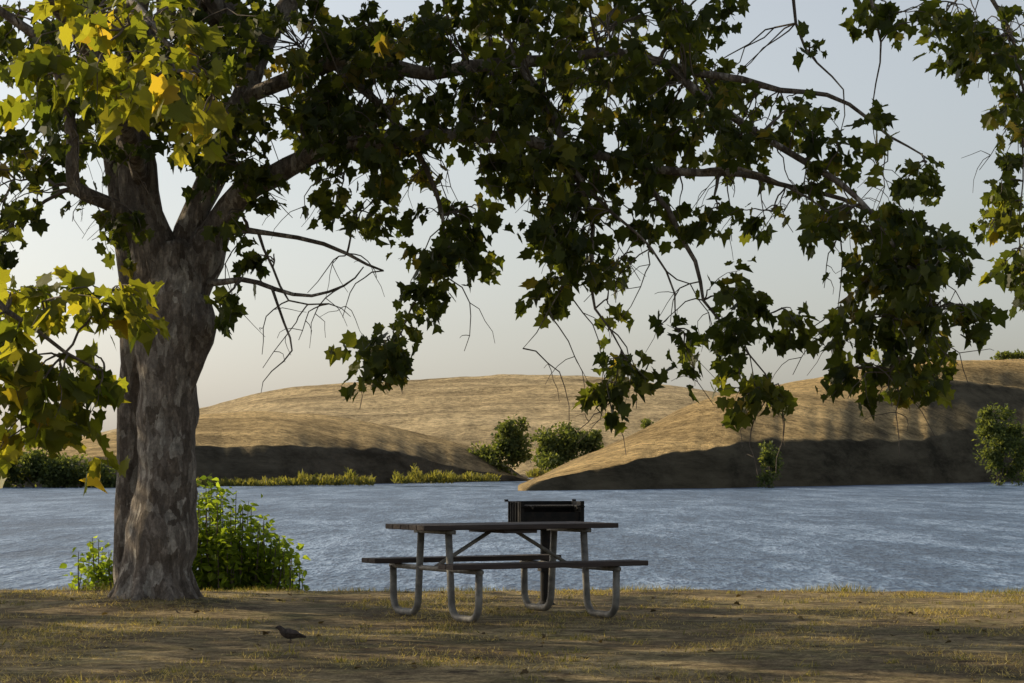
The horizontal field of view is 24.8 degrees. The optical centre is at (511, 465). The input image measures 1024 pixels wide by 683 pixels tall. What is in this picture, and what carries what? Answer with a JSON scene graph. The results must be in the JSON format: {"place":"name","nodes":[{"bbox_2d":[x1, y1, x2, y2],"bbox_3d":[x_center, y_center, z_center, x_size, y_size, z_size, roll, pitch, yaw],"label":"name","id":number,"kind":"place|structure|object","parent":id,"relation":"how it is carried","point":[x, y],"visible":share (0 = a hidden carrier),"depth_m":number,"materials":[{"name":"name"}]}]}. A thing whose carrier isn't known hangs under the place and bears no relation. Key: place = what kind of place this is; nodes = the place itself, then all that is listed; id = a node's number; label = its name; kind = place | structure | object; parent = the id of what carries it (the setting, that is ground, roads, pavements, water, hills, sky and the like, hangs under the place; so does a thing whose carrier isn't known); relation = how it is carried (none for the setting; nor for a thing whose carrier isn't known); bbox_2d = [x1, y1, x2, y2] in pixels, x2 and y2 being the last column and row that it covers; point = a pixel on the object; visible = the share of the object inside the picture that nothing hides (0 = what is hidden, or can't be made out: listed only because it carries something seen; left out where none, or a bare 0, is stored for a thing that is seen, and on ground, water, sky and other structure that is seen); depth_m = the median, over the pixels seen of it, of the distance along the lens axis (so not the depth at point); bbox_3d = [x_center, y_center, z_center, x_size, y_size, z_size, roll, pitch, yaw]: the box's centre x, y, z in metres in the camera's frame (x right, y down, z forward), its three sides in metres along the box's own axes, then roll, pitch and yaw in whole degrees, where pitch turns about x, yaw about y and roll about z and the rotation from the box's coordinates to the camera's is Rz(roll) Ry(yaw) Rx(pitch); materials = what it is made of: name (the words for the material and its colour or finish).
{"place":"outdoors","nodes":[
{"label":"outdoors","id":0,"kind":"place"},
{"bbox_2d":[6,411,530,486],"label":"hill","id":1,"kind":"structure","parent":0,"point":[257,445],"depth_m":362.46,"materials":[{"name":"beige plant"}]},
{"bbox_2d":[0,448,116,487],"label":"bush","id":2,"kind":"object","parent":1,"relation":"on","point":[36,466],"visible":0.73,"depth_m":293.08,"materials":[{"name":"green plant"}]},
{"bbox_2d":[467,414,535,475],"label":"bush","id":3,"kind":"object","parent":1,"relation":"on","point":[511,444],"visible":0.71,"depth_m":418.56,"materials":[{"name":"green plant"}]},
{"bbox_2d":[23,374,719,477],"bbox_3d":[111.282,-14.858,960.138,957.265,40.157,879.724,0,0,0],"label":"hill","id":4,"kind":"structure","parent":0,"point":[466,410],"depth_m":725.76,"materials":[{"name":"beige plant"}]},
{"bbox_2d":[529,420,603,470],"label":"shrub","id":5,"kind":"object","parent":4,"relation":"on","point":[566,446],"visible":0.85,"depth_m":498.64,"materials":[{"name":"green plant"}]},
{"bbox_2d":[640,418,653,428],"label":"shrub","id":6,"kind":"object","parent":4,"relation":"on","point":[645,422],"visible":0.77,"depth_m":638.89,"materials":[{"name":"green plant"}]},
{"bbox_2d":[0,478,1023,592],"bbox_3d":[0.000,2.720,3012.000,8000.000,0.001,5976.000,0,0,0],"label":"lake water","id":7,"kind":"structure","parent":0,"point":[954,537],"depth_m":92.57,"materials":[{"name":"blue liquid"}]},
{"bbox_2d":[200,463,557,485],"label":"reeds","id":8,"kind":"object","parent":7,"relation":"in","point":[351,478],"visible":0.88,"depth_m":314.94,"materials":[{"name":"green plant"}]},
{"bbox_2d":[0,585,1023,682],"bbox_3d":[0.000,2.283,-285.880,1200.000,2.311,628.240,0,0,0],"label":"ground","id":9,"kind":"structure","parent":0,"point":[870,666],"depth_m":16.32,"materials":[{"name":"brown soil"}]},
{"bbox_2d":[59,535,113,589],"bbox_3d":[-4.204,1.265,23.821,0.866,1.121,0.800,0,0,-35],"label":"shore bush","id":10,"kind":"object","parent":9,"relation":"on","point":[99,578],"visible":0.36,"depth_m":23.70,"materials":[{"name":"green plant"}]},
{"bbox_2d":[191,473,298,590],"bbox_3d":[-2.959,0.949,23.893,1.607,1.753,0.942,0,0,0],"label":"shore bush","id":11,"kind":"object","parent":9,"relation":"on","point":[217,540],"visible":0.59,"depth_m":23.70,"materials":[{"name":"green plant"}]},
{"bbox_2d":[221,514,309,590],"bbox_3d":[-2.526,1.158,23.928,0.911,1.335,0.941,0,0,0],"label":"shore bush","id":12,"kind":"object","parent":9,"relation":"on","point":[285,579],"visible":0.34,"depth_m":23.79,"materials":[{"name":"green plant"}]},
{"bbox_2d":[275,625,305,642],"bbox_3d":[-1.521,1.151,16.001,0.225,0.123,0.087,0,0,-20],"label":"ground bird","id":13,"kind":"object","parent":9,"relation":"on","point":[288,633],"visible":0.98,"depth_m":15.97},
{"bbox_2d":[362,521,647,622],"bbox_3d":[-0.075,0.842,18.900,1.780,0.754,1.633,0,0,-29],"label":"picnic table","id":14,"kind":"object","parent":9,"relation":"on","point":[525,563],"visible":0.99,"depth_m":18.78,"materials":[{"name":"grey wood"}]},
{"bbox_2d":[0,0,1023,600],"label":"sycamore tree","id":15,"kind":"object","parent":9,"relation":"on","point":[132,92],"visible":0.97,"depth_m":19.42,"materials":[{"name":"green plant"}]},
{"bbox_2d":[0,581,1023,594],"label":"shore grass","id":16,"kind":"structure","parent":9,"relation":"on","point":[679,589],"depth_m":22.68,"materials":[{"name":"plant"}]},
{"bbox_2d":[0,589,1023,682],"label":"fallen leaves","id":17,"kind":"object","parent":9,"relation":"on","point":[525,671],"visible":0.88,"depth_m":17.01,"materials":[{"name":"brown plant"}]},
{"bbox_2d":[504,499,584,604],"bbox_3d":[0.312,0.807,20.440,0.650,1.025,0.550,0,0,-14],"label":"barbecue grill","id":18,"kind":"object","parent":9,"relation":"on","point":[539,511],"visible":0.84,"depth_m":20.45,"materials":[{"name":"black metal"}]},
{"bbox_2d":[0,0,1023,435],"label":"sky","id":19,"kind":"structure","parent":0,"point":[932,114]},
{"bbox_2d":[518,359,1023,490],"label":"hill","id":20,"kind":"structure","parent":0,"point":[838,442],"depth_m":334.80,"materials":[{"name":"beige plant"}]},
{"bbox_2d":[755,439,783,487],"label":"shrub","id":21,"kind":"object","parent":20,"relation":"on","point":[768,458],"visible":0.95,"depth_m":289.75,"materials":[{"name":"green plant"}]},
{"bbox_2d":[971,402,1023,485],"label":"tree","id":22,"kind":"object","parent":20,"relation":"on","point":[1007,438],"visible":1,"depth_m":324.34,"materials":[{"name":"green plant"}]},
{"bbox_2d":[990,348,1023,359],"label":"shrub","id":23,"kind":"object","parent":20,"relation":"on","point":[1003,355],"visible":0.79,"depth_m":558.82,"materials":[{"name":"green plant"}]}
]}

